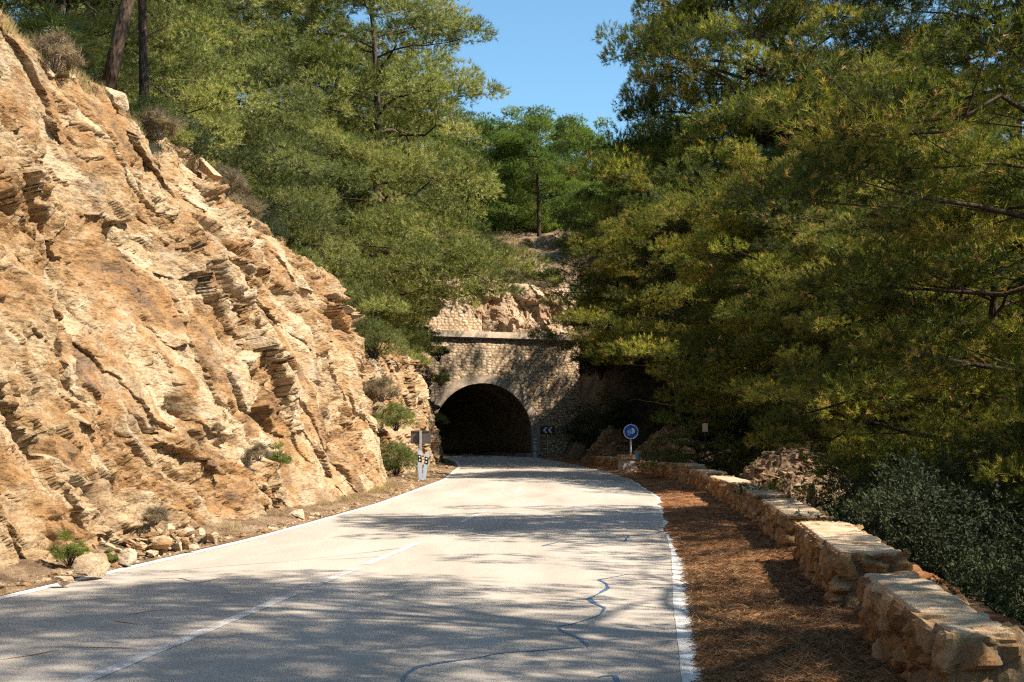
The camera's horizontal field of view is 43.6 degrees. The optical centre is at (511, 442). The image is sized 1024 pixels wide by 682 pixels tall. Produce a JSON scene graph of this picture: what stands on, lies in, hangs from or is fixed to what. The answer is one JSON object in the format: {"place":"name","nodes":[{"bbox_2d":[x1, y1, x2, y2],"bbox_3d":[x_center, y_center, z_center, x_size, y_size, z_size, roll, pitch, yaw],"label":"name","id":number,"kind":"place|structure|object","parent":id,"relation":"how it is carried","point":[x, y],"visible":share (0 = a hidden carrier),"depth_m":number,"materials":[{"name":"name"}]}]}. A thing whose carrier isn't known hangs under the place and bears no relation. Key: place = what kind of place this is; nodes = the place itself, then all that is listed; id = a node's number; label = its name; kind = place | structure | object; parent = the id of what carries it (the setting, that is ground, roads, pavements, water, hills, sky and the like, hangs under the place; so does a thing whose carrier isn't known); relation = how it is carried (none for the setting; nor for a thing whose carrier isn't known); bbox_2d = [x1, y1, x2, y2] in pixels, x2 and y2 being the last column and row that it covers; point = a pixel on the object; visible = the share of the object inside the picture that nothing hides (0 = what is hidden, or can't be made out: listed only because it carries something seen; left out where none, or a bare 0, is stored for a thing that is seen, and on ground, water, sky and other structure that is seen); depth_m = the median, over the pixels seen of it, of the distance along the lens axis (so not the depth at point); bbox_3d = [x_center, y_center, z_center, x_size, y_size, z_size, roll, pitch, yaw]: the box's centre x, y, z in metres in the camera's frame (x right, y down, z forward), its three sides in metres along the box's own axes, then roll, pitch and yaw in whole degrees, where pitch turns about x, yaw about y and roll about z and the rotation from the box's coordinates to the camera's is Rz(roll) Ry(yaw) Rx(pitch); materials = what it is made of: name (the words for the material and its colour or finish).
{"place":"outdoors","nodes":[
{"label":"outdoors","id":0,"kind":"place"},
{"bbox_2d":[0,458,457,595],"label":"gravel verge","id":1,"kind":"structure","parent":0,"point":[28,570],"depth_m":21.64,"materials":[{"name":"gravel"}]},
{"bbox_2d":[45,528,94,566],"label":"shrub","id":2,"kind":"object","parent":1,"relation":"on","point":[69,552],"visible":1,"depth_m":14.55,"materials":[{"name":"green plant"}]},
{"bbox_2d":[64,526,216,556],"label":"scree","id":3,"kind":"structure","parent":1,"relation":"on","point":[161,542],"depth_m":17.06,"materials":[{"name":"stone"}]},
{"bbox_2d":[190,528,207,542],"bbox_3d":[-4.599,1.387,18.774,0.219,0.272,0.254,0,0,30],"label":"fallen rock","id":4,"kind":"object","parent":1,"relation":"on","point":[201,536],"visible":0.71,"depth_m":18.71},
{"bbox_2d":[218,461,443,530],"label":"dry grass","id":5,"kind":"structure","parent":1,"relation":"on","point":[380,489],"depth_m":30.23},
{"bbox_2d":[380,439,423,475],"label":"shrub","id":6,"kind":"object","parent":1,"relation":"on","point":[404,454],"visible":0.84,"depth_m":43.95,"materials":[{"name":"green plant"}]},
{"bbox_2d":[411,431,430,454],"bbox_3d":[-3.079,0.546,43.175,0.690,1.884,0.099,0,0,3],"label":"road sign","id":7,"kind":"object","parent":1,"relation":"on","point":[420,438],"visible":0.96,"depth_m":43.19,"materials":[{"name":"metal"}]},
{"bbox_2d":[0,453,706,681],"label":"road","id":8,"kind":"structure","parent":0,"point":[486,568],"depth_m":11.94,"materials":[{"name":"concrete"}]},
{"bbox_2d":[73,553,110,577],"bbox_3d":[-4.589,1.343,13.932,0.223,0.250,0.479,0,0,20],"label":"fallen rock","id":9,"kind":"object","parent":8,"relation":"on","point":[98,565],"visible":1,"depth_m":13.89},
{"bbox_2d":[118,548,136,566],"bbox_3d":[-4.597,1.383,15.342,0.212,0.235,0.225,0,0,16],"label":"fallen rock","id":10,"kind":"object","parent":8,"relation":"on","point":[127,557],"visible":1,"depth_m":15.27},
{"bbox_2d":[5,179,1021,616],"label":"hillside","id":11,"kind":"structure","parent":0,"point":[631,381],"depth_m":72.39,"materials":[{"name":"soil"}]},
{"bbox_2d":[0,0,43,22],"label":"pine tree","id":12,"kind":"object","parent":11,"relation":"on","point":[28,10],"visible":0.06,"depth_m":38.58,"materials":[{"name":"green plant"}]},
{"bbox_2d":[0,0,278,167],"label":"pine tree","id":13,"kind":"object","parent":11,"relation":"on","point":[191,95],"visible":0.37,"depth_m":35.30,"materials":[{"name":"green plant"}]},
{"bbox_2d":[0,0,309,199],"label":"pine tree","id":14,"kind":"object","parent":11,"relation":"on","point":[236,29],"visible":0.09,"depth_m":47.49,"materials":[{"name":"green plant"}]},
{"bbox_2d":[0,10,388,566],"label":"rock cliff","id":15,"kind":"structure","parent":11,"relation":"attached to","point":[142,278],"depth_m":22.22,"materials":[{"name":"stone"}]},
{"bbox_2d":[6,6,100,82],"bbox_3d":[-10.096,-8.228,27.070,2.877,1.898,3.051,0,0,32],"label":"shrub","id":16,"kind":"object","parent":15,"relation":"on","point":[85,55],"visible":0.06,"depth_m":26.99,"materials":[{"name":"plant"}]},
{"bbox_2d":[23,27,86,74],"bbox_3d":[-7.988,-6.825,22.202,1.301,0.809,1.356,0,0,24],"label":"dry shrub","id":17,"kind":"object","parent":15,"relation":"on","point":[51,45],"visible":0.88,"depth_m":22.05,"materials":[{"name":"plant"}]},
{"bbox_2d":[11,0,112,66],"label":"shrub","id":18,"kind":"object","parent":15,"relation":"on","point":[51,21],"visible":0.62,"depth_m":24.21,"materials":[{"name":"plant"}]},
{"bbox_2d":[104,87,128,110],"bbox_3d":[-7.825,-6.764,25.176,0.647,0.360,0.320,19,4,-22],"label":"lip boulder","id":19,"kind":"object","parent":15,"relation":"on","point":[119,99],"visible":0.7,"depth_m":25.19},
{"bbox_2d":[101,0,134,89],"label":"pine tree","id":20,"kind":"object","parent":15,"relation":"on","point":[115,52],"visible":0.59,"depth_m":25.99,"materials":[{"name":"brown plant"}]},
{"bbox_2d":[127,0,186,108],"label":"pine tree","id":21,"kind":"object","parent":15,"relation":"on","point":[142,29],"visible":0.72,"depth_m":29.86,"materials":[{"name":"brown plant"}]},
{"bbox_2d":[139,505,175,525],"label":"dry shrub","id":22,"kind":"object","parent":15,"relation":"on","point":[159,513],"visible":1,"depth_m":18.14,"materials":[{"name":"plant"}]},
{"bbox_2d":[131,104,190,139],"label":"dry shrub","id":23,"kind":"object","parent":15,"relation":"on","point":[158,117],"visible":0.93,"depth_m":27.50,"materials":[{"name":"plant"}]},
{"bbox_2d":[129,91,201,148],"bbox_3d":[-8.192,-7.260,29.049,2.302,1.518,2.441,0,0,-26],"label":"shrub","id":24,"kind":"object","parent":15,"relation":"on","point":[137,106],"visible":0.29,"depth_m":28.78,"materials":[{"name":"green plant"}]},
{"bbox_2d":[0,4,343,284],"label":"dry grass","id":25,"kind":"structure","parent":15,"relation":"on","point":[8,25],"depth_m":24.18,"materials":[{"name":"plant"}]},
{"bbox_2d":[164,110,217,160],"bbox_3d":[-7.886,-7.166,30.047,1.950,1.378,1.832,0,0,-2],"label":"shrub","id":26,"kind":"object","parent":15,"relation":"on","point":[199,139],"visible":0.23,"depth_m":29.90,"materials":[{"name":"green plant"}]},
{"bbox_2d":[196,154,222,181],"bbox_3d":[-7.320,-6.551,30.530,0.904,0.275,0.474,44,-4,-10],"label":"lip boulder","id":27,"kind":"object","parent":15,"relation":"on","point":[208,169],"visible":0.89,"depth_m":30.46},
{"bbox_2d":[212,160,253,198],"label":"dry shrub","id":28,"kind":"object","parent":15,"relation":"on","point":[227,173],"visible":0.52,"depth_m":31.90,"materials":[{"name":"plant"}]},
{"bbox_2d":[228,192,269,219],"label":"dry shrub","id":29,"kind":"object","parent":15,"relation":"on","point":[250,204],"visible":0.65,"depth_m":33.35,"materials":[{"name":"plant"}]},
{"bbox_2d":[242,443,273,461],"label":"dry shrub","id":30,"kind":"object","parent":15,"relation":"on","point":[261,449],"visible":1,"depth_m":23.92,"materials":[{"name":"plant"}]},
{"bbox_2d":[246,195,293,240],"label":"shrub","id":31,"kind":"object","parent":15,"relation":"on","point":[281,231],"visible":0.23,"depth_m":34.86,"materials":[{"name":"green plant"}]},
{"bbox_2d":[264,440,291,468],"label":"shrub","id":32,"kind":"object","parent":15,"relation":"on","point":[282,458],"visible":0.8,"depth_m":25.44,"materials":[{"name":"green plant"}]},
{"bbox_2d":[86,33,375,305],"bbox_3d":[-11.068,-8.271,42.574,13.193,10.744,12.798,0,0,-36],"label":"pine tree","id":33,"kind":"object","parent":11,"relation":"on","point":[267,158],"visible":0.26,"depth_m":41.84,"materials":[{"name":"green plant"}]},
{"bbox_2d":[36,0,439,250],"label":"pine tree","id":34,"kind":"object","parent":11,"relation":"on","point":[312,55],"visible":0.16,"depth_m":52.07,"materials":[{"name":"green plant"}]},
{"bbox_2d":[206,96,443,323],"bbox_3d":[-8.052,-8.366,49.887,11.665,9.500,11.316,0,0,18],"label":"pine tree","id":35,"kind":"object","parent":11,"relation":"on","point":[339,137],"visible":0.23,"depth_m":48.70,"materials":[{"name":"green plant"}]},
{"bbox_2d":[196,0,494,259],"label":"pine tree","id":36,"kind":"object","parent":11,"relation":"on","point":[350,123],"visible":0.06,"depth_m":63.08,"materials":[{"name":"green plant"}]},
{"bbox_2d":[305,52,443,218],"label":"pine tree","id":37,"kind":"object","parent":11,"relation":"on","point":[426,138],"depth_m":83.68,"materials":[{"name":"green plant"}]},
{"bbox_2d":[197,0,555,335],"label":"pine tree","id":38,"kind":"object","parent":11,"relation":"on","point":[465,257],"visible":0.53,"depth_m":56.14,"materials":[{"name":"green plant"}]},
{"bbox_2d":[338,192,453,315],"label":"pine tree","id":39,"kind":"object","parent":11,"relation":"on","point":[442,303],"visible":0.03,"depth_m":71.18,"materials":[{"name":"green plant"}]},
{"bbox_2d":[351,320,445,473],"bbox_3d":[-7.307,-4.223,63.164,8.115,12.084,38.116,0,0,0],"label":"rock outcrop","id":40,"kind":"object","parent":11,"relation":"attached to","point":[413,379],"visible":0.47,"depth_m":51.97,"materials":[{"name":"stone"}]},
{"bbox_2d":[312,169,449,329],"bbox_3d":[-7.717,-9.215,60.763,10.277,8.369,9.969,0,0,38],"label":"pine tree","id":41,"kind":"object","parent":40,"relation":"on","point":[394,319],"visible":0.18,"depth_m":60.34,"materials":[{"name":"green plant"}]},
{"bbox_2d":[351,314,411,359],"bbox_3d":[-5.005,-3.788,45.935,2.589,1.708,2.746,0,0,28],"label":"shrub","id":42,"kind":"object","parent":40,"relation":"on","point":[384,335],"visible":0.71,"depth_m":45.76,"materials":[{"name":"green plant"}]},
{"bbox_2d":[363,375,403,401],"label":"dry shrub","id":43,"kind":"object","parent":40,"relation":"on","point":[374,387],"visible":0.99,"depth_m":44.75,"materials":[{"name":"plant"}]},
{"bbox_2d":[365,326,421,362],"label":"shrub","id":44,"kind":"object","parent":40,"relation":"on","point":[406,352],"visible":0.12,"depth_m":53.79,"materials":[{"name":"green plant"}]},
{"bbox_2d":[372,399,421,430],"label":"shrub","id":45,"kind":"object","parent":40,"relation":"on","point":[401,413],"visible":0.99,"depth_m":44.61,"materials":[{"name":"green plant"}]},
{"bbox_2d":[389,311,443,341],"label":"shrub","id":46,"kind":"object","parent":40,"relation":"on","point":[430,330],"visible":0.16,"depth_m":70.54,"materials":[{"name":"green plant"}]},
{"bbox_2d":[390,323,443,353],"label":"shrub","id":47,"kind":"object","parent":40,"relation":"on","point":[409,331],"visible":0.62,"depth_m":66.14,"materials":[{"name":"green plant"}]},
{"bbox_2d":[403,337,432,365],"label":"shrub","id":48,"kind":"object","parent":40,"relation":"on","point":[422,356],"visible":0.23,"depth_m":59.78,"materials":[{"name":"green plant"}]},
{"bbox_2d":[427,338,449,361],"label":"shrub","id":49,"kind":"object","parent":40,"relation":"on","point":[440,354],"visible":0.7,"depth_m":71.85,"materials":[{"name":"green plant"}]},
{"bbox_2d":[430,366,451,386],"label":"shrub","id":50,"kind":"object","parent":40,"relation":"on","point":[439,378],"visible":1,"depth_m":65.89,"materials":[{"name":"green plant"}]},
{"bbox_2d":[412,108,534,232],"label":"pine tree","id":51,"kind":"object","parent":11,"relation":"on","point":[495,214],"visible":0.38,"depth_m":96.34,"materials":[{"name":"green plant"}]},
{"bbox_2d":[365,226,584,456],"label":"dry grass","id":52,"kind":"structure","parent":11,"relation":"on","point":[502,233],"depth_m":91.70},
{"bbox_2d":[389,277,581,335],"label":"portal rock face","id":53,"kind":"object","parent":11,"relation":"on","point":[511,313],"visible":0.34,"depth_m":82.55},
{"bbox_2d":[424,302,579,456],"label":"tunnel portal","id":54,"kind":"object","parent":11,"relation":"on","point":[505,393],"visible":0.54,"depth_m":81.47,"materials":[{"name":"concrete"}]},
{"bbox_2d":[442,120,582,233],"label":"pine tree","id":55,"kind":"object","parent":11,"relation":"on","point":[529,219],"visible":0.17,"depth_m":101.82,"materials":[{"name":"green plant"}]},
{"bbox_2d":[477,105,604,236],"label":"pine tree","id":56,"kind":"object","parent":11,"relation":"on","point":[538,123],"visible":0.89,"depth_m":96.40,"materials":[{"name":"green plant"}]},
{"bbox_2d":[527,187,598,230],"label":"pine tree","id":57,"kind":"object","parent":11,"relation":"on","point":[545,201],"visible":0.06,"depth_m":104.55,"materials":[{"name":"green plant"}]},
{"bbox_2d":[526,116,617,231],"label":"pine tree","id":58,"kind":"object","parent":11,"relation":"on","point":[601,123],"visible":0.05,"depth_m":110.58,"materials":[{"name":"green plant"}]},
{"bbox_2d":[560,400,604,448],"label":"shrub","id":59,"kind":"object","parent":11,"relation":"on","point":[589,440],"visible":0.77,"depth_m":70.58,"materials":[{"name":"green plant"}]},
{"bbox_2d":[544,171,633,254],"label":"pine tree","id":60,"kind":"object","parent":11,"relation":"on","point":[596,186],"visible":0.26,"depth_m":93.14,"materials":[{"name":"green plant"}]},
{"bbox_2d":[569,329,613,380],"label":"shrub","id":61,"kind":"object","parent":11,"relation":"on","point":[592,368],"visible":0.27,"depth_m":74.83,"materials":[{"name":"green plant"}]},
{"bbox_2d":[551,135,657,211],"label":"pine tree","id":62,"kind":"object","parent":11,"relation":"on","point":[591,162],"visible":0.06,"depth_m":105.91,"materials":[{"name":"green plant"}]},
{"bbox_2d":[579,425,633,462],"bbox_3d":[5.100,0.440,65.000,3.250,2.645,8.000,0,0,-15],"label":"rubble mound","id":63,"kind":"object","parent":11,"relation":"on","point":[611,441],"visible":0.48,"depth_m":64.25,"materials":[{"name":"stone"}]},
{"bbox_2d":[518,183,702,371],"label":"pine tree","id":64,"kind":"object","parent":11,"relation":"on","point":[564,272],"visible":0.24,"depth_m":70.19,"materials":[{"name":"green plant"}]},
{"bbox_2d":[590,389,641,431],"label":"shrub","id":65,"kind":"object","parent":11,"relation":"on","point":[615,421],"visible":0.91,"depth_m":68.65,"materials":[{"name":"green plant"}]},
{"bbox_2d":[593,122,692,205],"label":"pine tree","id":66,"kind":"object","parent":11,"relation":"on","point":[635,162],"visible":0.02,"depth_m":102.46,"materials":[{"name":"green plant"}]},
{"bbox_2d":[538,167,792,432],"bbox_3d":[7.682,-5.707,58.555,12.196,13.453,12.880,0,0,16],"label":"pine tree","id":67,"kind":"object","parent":11,"relation":"on","point":[618,239],"visible":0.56,"depth_m":57.21,"materials":[{"name":"green plant"}]},
{"bbox_2d":[632,424,720,470],"bbox_3d":[7.000,0.575,57.000,4.750,2.759,11.500,0,0,-10],"label":"rubble mound","id":68,"kind":"object","parent":11,"relation":"on","point":[664,430],"visible":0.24,"depth_m":55.71,"materials":[{"name":"stone"}]},
{"bbox_2d":[649,384,723,440],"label":"shrub","id":69,"kind":"object","parent":11,"relation":"on","point":[661,425],"visible":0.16,"depth_m":65.82,"materials":[{"name":"green plant"}]},
{"bbox_2d":[637,392,760,472],"bbox_3d":[6.433,-0.044,44.060,3.922,3.592,3.805,0,0,-23],"label":"pine tree","id":70,"kind":"object","parent":11,"relation":"on","point":[671,419],"visible":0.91,"depth_m":43.91,"materials":[{"name":"green plant"}]},
{"bbox_2d":[687,369,773,444],"bbox_3d":[9.662,-1.451,56.018,4.404,3.600,4.025,0,0,-20],"label":"shrub","id":71,"kind":"object","parent":11,"relation":"on","point":[740,429],"visible":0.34,"depth_m":55.22,"materials":[{"name":"green plant"}]},
{"bbox_2d":[553,0,926,421],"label":"pine tree","id":72,"kind":"object","parent":11,"relation":"on","point":[645,147],"visible":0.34,"depth_m":64.37,"materials":[{"name":"green plant"}]},
{"bbox_2d":[721,430,800,476],"bbox_3d":[9.661,1.115,48.076,4.025,3.600,4.404,0,0,29],"label":"shrub","id":73,"kind":"object","parent":11,"relation":"on","point":[745,454],"visible":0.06,"depth_m":47.82,"materials":[{"name":"brown plant"}]},
{"bbox_2d":[599,134,932,445],"bbox_3d":[10.721,-3.559,45.527,13.416,14.799,14.168,0,0,38],"label":"pine tree","id":74,"kind":"object","parent":11,"relation":"on","point":[733,232],"visible":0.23,"depth_m":44.54,"materials":[{"name":"green plant"}]},
{"bbox_2d":[611,0,971,371],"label":"pine tree","id":75,"kind":"object","parent":11,"relation":"on","point":[712,43],"visible":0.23,"depth_m":62.08,"materials":[{"name":"green plant"}]},
{"bbox_2d":[739,442,865,509],"bbox_3d":[7.300,1.139,33.500,4.750,2.362,12.500,0,0,8],"label":"rubble mound","id":76,"kind":"object","parent":11,"relation":"on","point":[772,465],"visible":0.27,"depth_m":31.66,"materials":[{"name":"stone"}]},
{"bbox_2d":[629,0,1022,440],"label":"pine tree","id":77,"kind":"object","parent":11,"relation":"on","point":[799,33],"visible":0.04,"depth_m":61.26,"materials":[{"name":"green plant"}]},
{"bbox_2d":[647,33,1023,489],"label":"pine tree","id":78,"kind":"object","parent":11,"relation":"on","point":[916,67],"visible":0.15,"depth_m":42.58,"materials":[{"name":"green plant"}]},
{"bbox_2d":[730,145,999,453],"bbox_3d":[16.096,-4.957,52.401,13.807,14.301,16.156,0,0,27],"label":"pine tree","id":79,"kind":"object","parent":11,"relation":"on","point":[951,170],"depth_m":51.36,"materials":[{"name":"green plant"}]},
{"bbox_2d":[714,216,1023,463],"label":"pine tree","id":80,"kind":"object","parent":11,"relation":"on","point":[771,342],"visible":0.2,"depth_m":38.15,"materials":[{"name":"green plant"}]},
{"bbox_2d":[719,162,1023,600],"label":"pine tree","id":81,"kind":"object","parent":11,"relation":"on","point":[864,305],"visible":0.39,"depth_m":23.63,"materials":[{"name":"green plant"}]},
{"bbox_2d":[720,0,1023,590],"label":"pine tree","id":82,"kind":"object","parent":11,"relation":"on","point":[956,114],"visible":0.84,"depth_m":20.07,"materials":[{"name":"green plant"}]},
{"bbox_2d":[736,171,1023,465],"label":"pine tree","id":83,"kind":"object","parent":11,"relation":"on","point":[841,321],"visible":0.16,"depth_m":33.92,"materials":[{"name":"green plant"}]},
{"bbox_2d":[804,448,958,546],"bbox_3d":[6.197,1.158,21.225,3.064,2.165,2.879,0,0,14],"label":"shrub","id":84,"kind":"object","parent":11,"relation":"on","point":[849,488],"visible":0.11,"depth_m":21.36,"materials":[{"name":"brown plant"}]},
{"bbox_2d":[749,123,1023,601],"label":"pine tree","id":85,"kind":"object","parent":11,"relation":"on","point":[997,141],"visible":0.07,"depth_m":35.00,"materials":[{"name":"green plant"}]},
{"bbox_2d":[792,0,1023,169],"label":"pine tree","id":86,"kind":"object","parent":11,"relation":"on","point":[860,16],"visible":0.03,"depth_m":60.29,"materials":[{"name":"green plant"}]},
{"bbox_2d":[794,448,1023,596],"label":"shrub","id":87,"kind":"object","parent":11,"relation":"on","point":[932,559],"visible":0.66,"depth_m":15.15,"materials":[{"name":"green plant"}]},
{"bbox_2d":[848,428,1023,587],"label":"shrub","id":88,"kind":"object","parent":11,"relation":"on","point":[987,487],"visible":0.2,"depth_m":17.65,"materials":[{"name":"green plant"}]},
{"bbox_2d":[931,511,1023,625],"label":"shrub","id":89,"kind":"object","parent":11,"relation":"on","point":[1000,603],"visible":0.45,"depth_m":12.38,"materials":[{"name":"green plant"}]},
{"bbox_2d":[947,13,1023,157],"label":"pine tree","id":90,"kind":"object","parent":11,"relation":"on","point":[1013,58],"visible":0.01,"depth_m":57.13,"materials":[{"name":"green plant"}]},
{"bbox_2d":[953,351,1023,598],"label":"pine tree","id":91,"kind":"object","parent":11,"relation":"on","point":[989,476],"visible":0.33,"depth_m":17.70,"materials":[{"name":"green plant"}]},
{"bbox_2d":[7,0,1023,195],"label":"sky","id":92,"kind":"structure","parent":0,"point":[545,50],"materials":[{"name":"blue"}]},
{"bbox_2d":[537,456,1023,680],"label":"verge","id":93,"kind":"structure","parent":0,"point":[641,479],"depth_m":19.52,"materials":[{"name":"soil"}]},
{"bbox_2d":[591,456,617,466],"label":"parapet block","id":94,"kind":"structure","parent":93,"relation":"on","point":[609,461],"depth_m":59.26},
{"bbox_2d":[617,455,635,471],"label":"sign pier","id":95,"kind":"structure","parent":93,"relation":"on","point":[626,463],"depth_m":51.18,"materials":[{"name":"concrete"}]},
{"bbox_2d":[623,424,637,454],"bbox_3d":[4.792,-0.057,51.634,0.600,1.346,0.092,0,0,-4],"label":"road sign","id":96,"kind":"object","parent":95,"relation":"on","point":[630,431],"visible":1,"depth_m":51.60,"materials":[{"name":"metal"}]},
{"bbox_2d":[664,462,683,479],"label":"parapet block","id":97,"kind":"structure","parent":93,"relation":"on","point":[670,473],"depth_m":43.05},
{"bbox_2d":[676,463,706,484],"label":"parapet block","id":98,"kind":"structure","parent":93,"relation":"on","point":[682,469],"depth_m":39.61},
{"bbox_2d":[687,469,726,491],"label":"parapet block","id":99,"kind":"structure","parent":93,"relation":"on","point":[697,478],"depth_m":35.56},
{"bbox_2d":[706,475,759,505],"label":"parapet block","id":100,"kind":"structure","parent":93,"relation":"on","point":[719,488],"depth_m":29.85,"materials":[{"name":"stone"}]},
{"bbox_2d":[730,486,790,521],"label":"parapet block","id":101,"kind":"structure","parent":93,"relation":"on","point":[745,503],"depth_m":23.85,"materials":[{"name":"stone"}]},
{"bbox_2d":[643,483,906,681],"bbox_3d":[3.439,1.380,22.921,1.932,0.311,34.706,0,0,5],"label":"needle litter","id":102,"kind":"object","parent":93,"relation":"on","point":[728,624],"visible":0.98,"depth_m":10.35,"materials":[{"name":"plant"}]},
{"bbox_2d":[756,497,833,550],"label":"parapet block","id":103,"kind":"structure","parent":93,"relation":"on","point":[776,518],"depth_m":18.18,"materials":[{"name":"stone"}]},
{"bbox_2d":[790,521,912,606],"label":"parapet block","id":104,"kind":"structure","parent":93,"relation":"on","point":[836,560],"depth_m":11.54,"materials":[{"name":"stone"}]},
{"bbox_2d":[852,571,1023,681],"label":"parapet block","id":105,"kind":"structure","parent":93,"relation":"on","point":[914,626],"depth_m":7.22,"materials":[{"name":"stone"}]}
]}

